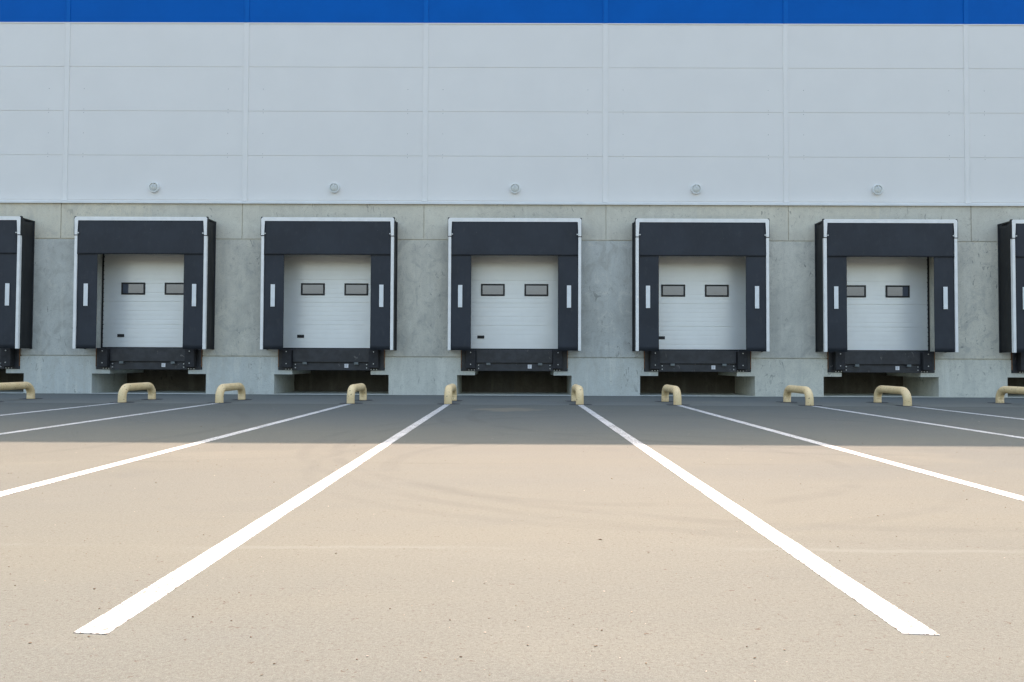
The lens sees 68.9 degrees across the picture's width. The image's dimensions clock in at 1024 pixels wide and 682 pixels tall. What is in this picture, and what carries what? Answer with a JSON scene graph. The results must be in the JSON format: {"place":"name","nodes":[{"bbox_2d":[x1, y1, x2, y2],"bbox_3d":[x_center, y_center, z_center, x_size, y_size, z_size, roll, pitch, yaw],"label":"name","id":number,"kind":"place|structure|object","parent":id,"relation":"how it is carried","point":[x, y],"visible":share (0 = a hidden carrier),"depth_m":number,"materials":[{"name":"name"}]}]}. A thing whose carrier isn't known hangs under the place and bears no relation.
{"place":"outdoors","nodes":[
{"label":"outdoors","id":0,"kind":"place"},
{"bbox_2d":[0,393,1023,681],"bbox_3d":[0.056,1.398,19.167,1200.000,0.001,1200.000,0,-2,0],"label":"ground","id":1,"kind":"structure","parent":0,"point":[460,495],"depth_m":3.71,"materials":[{"name":"concrete"}]},
{"bbox_2d":[0,382,42,401],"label":"wheel guide","id":2,"kind":"object","parent":1,"relation":"on","point":[28,387],"visible":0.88,"depth_m":16.22,"materials":[{"name":"paint"}]},
{"bbox_2d":[0,403,114,415],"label":"parking line","id":3,"kind":"object","parent":1,"relation":"on","point":[55,409],"visible":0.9,"depth_m":13.09,"materials":[{"name":"paint"}]},
{"bbox_2d":[0,403,217,434],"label":"parking line","id":4,"kind":"object","parent":1,"relation":"on","point":[98,419],"visible":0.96,"depth_m":10.78,"materials":[{"name":"paint"}]},
{"bbox_2d":[109,382,158,402],"bbox_3d":[-7.994,1.147,15.988,0.473,0.505,1.701,0,-2,0],"label":"wheel guide","id":5,"kind":"object","parent":1,"relation":"on","point":[149,387],"visible":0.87,"depth_m":15.74,"materials":[{"name":"paint"}]},
{"bbox_2d":[0,404,349,496],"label":"parking line","id":6,"kind":"object","parent":1,"relation":"on","point":[30,486],"visible":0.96,"depth_m":6.61,"materials":[{"name":"paint"}]},
{"bbox_2d":[209,383,251,402],"bbox_3d":[-5.994,1.155,15.979,0.473,0.505,1.701,0,-2,0],"label":"wheel guide","id":7,"kind":"object","parent":1,"relation":"on","point":[223,388],"visible":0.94,"depth_m":15.70,"materials":[{"name":"paint"}]},
{"bbox_2d":[73,404,449,634],"bbox_3d":[-1.338,1.120,8.846,0.120,0.008,12.872,0,-2,0],"label":"parking line","id":8,"kind":"object","parent":1,"relation":"on","point":[109,621],"visible":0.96,"depth_m":3.36,"materials":[{"name":"paint"}]},
{"bbox_2d":[339,383,370,403],"bbox_3d":[-3.294,1.166,15.967,0.473,0.505,1.701,0,-2,0],"label":"wheel guide","id":9,"kind":"object","parent":1,"relation":"on","point":[354,388],"visible":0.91,"depth_m":15.51,"materials":[{"name":"paint"}]},
{"bbox_2d":[438,384,462,403],"bbox_3d":[-1.294,1.174,15.959,0.473,0.505,1.701,0,-2,0],"label":"wheel guide","id":10,"kind":"object","parent":1,"relation":"on","point":[450,394],"visible":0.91,"depth_m":15.36,"materials":[{"name":"paint"}]},
{"bbox_2d":[0,0,1023,397],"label":"warehouse","id":11,"kind":"structure","parent":1,"relation":"on","point":[608,122],"depth_m":19.48,"materials":[{"name":"metal"}]},
{"bbox_2d":[0,348,20,368],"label":"dock leveller","id":12,"kind":"object","parent":11,"relation":"attached to","point":[9,358],"visible":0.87,"depth_m":19.14,"materials":[{"name":"paint"}]},
{"bbox_2d":[0,216,34,348],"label":"dock shelter","id":13,"kind":"object","parent":11,"relation":"attached to","point":[17,238],"visible":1,"depth_m":18.78,"materials":[{"name":"black fabric"}]},
{"bbox_2d":[101,254,183,347],"bbox_3d":[-9.332,-1.216,19.559,2.768,2.814,0.124,0,-2,0],"label":"dock door","id":14,"kind":"structure","parent":11,"relation":"in","point":[142,306],"depth_m":19.52,"materials":[{"name":"paint"}]},
{"bbox_2d":[72,216,215,349],"bbox_3d":[-9.334,-1.460,18.998,3.364,3.343,0.566,0,-2,0],"label":"dock shelter","id":15,"kind":"object","parent":11,"relation":"attached to","point":[192,240],"visible":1,"depth_m":18.76,"materials":[{"name":"fabric"}]},
{"bbox_2d":[96,348,202,369],"bbox_3d":[-9.340,0.461,19.334,2.740,0.549,0.594,0,-2,0],"label":"dock leveller","id":16,"kind":"object","parent":11,"relation":"attached to","point":[153,358],"visible":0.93,"depth_m":19.15,"materials":[{"name":"metal"}]},
{"bbox_2d":[148,182,158,192],"bbox_3d":[-9.321,-4.000,19.431,0.268,0.268,0.091,0,-2,0],"label":"wall lamp","id":17,"kind":"object","parent":11,"relation":"attached to","point":[153,187],"visible":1,"depth_m":19.40,"materials":[{"name":"metal"}]},
{"bbox_2d":[283,255,370,348],"bbox_3d":[-4.632,-1.197,19.539,2.768,2.814,0.124,0,-2,0],"label":"dock door","id":18,"kind":"structure","parent":11,"relation":"in","point":[327,297],"depth_m":19.50,"materials":[{"name":"paint"}]},
{"bbox_2d":[260,217,397,349],"bbox_3d":[-4.634,-1.441,18.978,3.364,3.343,0.566,0,-2,0],"label":"dock shelter","id":19,"kind":"object","parent":11,"relation":"attached to","point":[376,238],"visible":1,"depth_m":18.74,"materials":[{"name":"fabric"}]},
{"bbox_2d":[278,349,384,369],"bbox_3d":[-4.640,0.481,19.314,2.740,0.549,0.594,0,-2,0],"label":"dock leveller","id":20,"kind":"object","parent":11,"relation":"attached to","point":[328,359],"visible":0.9,"depth_m":19.13,"materials":[{"name":"metal"}]},
{"bbox_2d":[329,183,339,192],"bbox_3d":[-4.622,-3.981,19.411,0.268,0.268,0.091,0,-2,0],"label":"wall lamp","id":21,"kind":"object","parent":11,"relation":"attached to","point":[334,188],"visible":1,"depth_m":19.38,"materials":[{"name":"metal"}]},
{"bbox_2d":[461,349,567,370],"bbox_3d":[0.060,0.500,19.294,2.740,0.549,0.594,0,-2,0],"label":"dock leveller","id":22,"kind":"object","parent":11,"relation":"attached to","point":[511,360],"visible":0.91,"depth_m":19.11,"materials":[{"name":"metal"}]},
{"bbox_2d":[471,255,557,349],"bbox_3d":[0.068,-1.177,19.518,2.768,2.814,0.124,0,-2,0],"label":"dock door","id":23,"kind":"structure","parent":11,"relation":"in","point":[514,299],"depth_m":19.48,"materials":[{"name":"paint"}]},
{"bbox_2d":[448,217,581,350],"bbox_3d":[0.066,-1.422,18.958,3.364,3.343,0.566,0,-2,0],"label":"dock shelter","id":24,"kind":"object","parent":11,"relation":"attached to","point":[560,238],"visible":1,"depth_m":18.72,"materials":[{"name":"fabric"}]},
{"bbox_2d":[510,183,519,193],"bbox_3d":[0.078,-3.962,19.391,0.268,0.268,0.091,0,-2,0],"label":"wall lamp","id":25,"kind":"object","parent":11,"relation":"attached to","point":[514,188],"visible":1,"depth_m":19.36,"materials":[{"name":"metal"}]},
{"bbox_2d":[691,184,701,193],"bbox_3d":[4.778,-3.942,19.370,0.268,0.268,0.091,0,-2,0],"label":"wall lamp","id":26,"kind":"object","parent":11,"relation":"attached to","point":[696,188],"visible":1,"depth_m":19.34,"materials":[{"name":"metal"}]},
{"bbox_2d":[644,350,750,371],"bbox_3d":[4.760,0.519,19.274,2.740,0.549,0.594,0,-2,0],"label":"dock leveller","id":27,"kind":"object","parent":11,"relation":"attached to","point":[694,361],"visible":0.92,"depth_m":19.09,"materials":[{"name":"metal"}]},
{"bbox_2d":[632,218,769,351],"bbox_3d":[4.766,-1.403,18.938,3.364,3.343,0.566,0,-2,0],"label":"dock shelter","id":28,"kind":"object","parent":11,"relation":"attached to","point":[653,239],"visible":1,"depth_m":18.70,"materials":[{"name":"fabric"}]},
{"bbox_2d":[659,256,745,350],"bbox_3d":[4.768,-1.158,19.498,2.768,2.814,0.124,0,-2,0],"label":"dock door","id":29,"kind":"structure","parent":11,"relation":"in","point":[702,299],"depth_m":19.45,"materials":[{"name":"paint"}]},
{"bbox_2d":[872,184,882,194],"bbox_3d":[9.478,-3.923,19.350,0.268,0.268,0.091,0,-2,0],"label":"wall lamp","id":30,"kind":"object","parent":11,"relation":"attached to","point":[877,189],"visible":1,"depth_m":19.32,"materials":[{"name":"metal"}]},
{"bbox_2d":[827,351,934,372],"bbox_3d":[9.460,0.538,19.254,2.740,0.549,0.594,0,-2,0],"label":"dock leveller","id":31,"kind":"object","parent":11,"relation":"attached to","point":[888,361],"visible":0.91,"depth_m":19.07,"materials":[{"name":"metal"}]},
{"bbox_2d":[815,219,958,352],"bbox_3d":[9.466,-1.383,18.917,3.364,3.343,0.566,0,-2,0],"label":"dock shelter","id":32,"kind":"object","parent":11,"relation":"attached to","point":[838,242],"visible":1,"depth_m":18.68,"materials":[{"name":"fabric"}]},
{"bbox_2d":[847,257,929,350],"bbox_3d":[9.467,-1.139,19.478,2.768,2.814,0.124,0,-2,0],"label":"dock door","id":33,"kind":"structure","parent":11,"relation":"in","point":[888,307],"depth_m":19.43,"materials":[{"name":"paint"}]},
{"bbox_2d":[997,219,1023,352],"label":"dock shelter","id":34,"kind":"object","parent":11,"relation":"attached to","point":[1011,278],"visible":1,"depth_m":18.70,"materials":[{"name":"fabric"}]},
{"bbox_2d":[1010,352,1023,372],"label":"dock leveller","id":35,"kind":"object","parent":11,"relation":"attached to","point":[1017,362],"visible":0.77,"depth_m":19.10,"materials":[{"name":"metal"}]},
{"bbox_2d":[568,384,591,404],"bbox_3d":[1.406,1.185,15.947,0.473,0.505,1.701,0,-2,0],"label":"wheel guide","id":36,"kind":"object","parent":1,"relation":"on","point":[577,394],"visible":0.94,"depth_m":15.31,"materials":[{"name":"paint"}]},
{"bbox_2d":[656,384,685,405],"bbox_3d":[3.406,1.193,15.939,0.473,0.505,1.701,0,-2,0],"label":"wheel guide","id":37,"kind":"object","parent":1,"relation":"on","point":[675,391],"visible":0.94,"depth_m":15.44,"materials":[{"name":"paint"}]},
{"bbox_2d":[578,405,938,634],"bbox_3d":[1.363,1.132,8.869,0.121,0.008,12.872,0,-2,0],"label":"parking line","id":38,"kind":"object","parent":1,"relation":"on","point":[898,619],"visible":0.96,"depth_m":3.41,"materials":[{"name":"paint"}]},
{"bbox_2d":[777,385,821,405],"bbox_3d":[6.106,1.204,15.927,0.473,0.505,1.701,0,-2,0],"label":"wheel guide","id":39,"kind":"object","parent":1,"relation":"on","point":[806,391],"visible":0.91,"depth_m":15.63,"materials":[{"name":"paint"}]},
{"bbox_2d":[677,405,1023,500],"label":"parking line","id":40,"kind":"object","parent":1,"relation":"on","point":[989,489],"visible":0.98,"depth_m":6.55,"materials":[{"name":"paint"}]},
{"bbox_2d":[869,385,913,406],"bbox_3d":[8.106,1.212,15.918,0.473,0.505,1.701,0,-2,0],"label":"wheel guide","id":41,"kind":"object","parent":1,"relation":"on","point":[904,392],"visible":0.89,"depth_m":15.70,"materials":[{"name":"paint"}]},
{"bbox_2d":[813,406,1023,438],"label":"parking line","id":42,"kind":"object","parent":1,"relation":"on","point":[927,423],"visible":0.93,"depth_m":10.87,"materials":[{"name":"paint"}]},
{"bbox_2d":[910,406,1023,419],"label":"parking line","id":43,"kind":"object","parent":1,"relation":"on","point":[968,412],"visible":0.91,"depth_m":13.19,"materials":[{"name":"paint"}]},
{"bbox_2d":[987,386,1023,403],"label":"wheel guide","id":44,"kind":"object","parent":1,"relation":"on","point":[1002,391],"visible":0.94,"depth_m":16.27,"materials":[{"name":"paint"}]},
{"bbox_2d":[8,396,1022,681],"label":"loose grit","id":45,"kind":"object","parent":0,"point":[390,608],"visible":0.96,"depth_m":3.03,"materials":[{"name":"gravel"}]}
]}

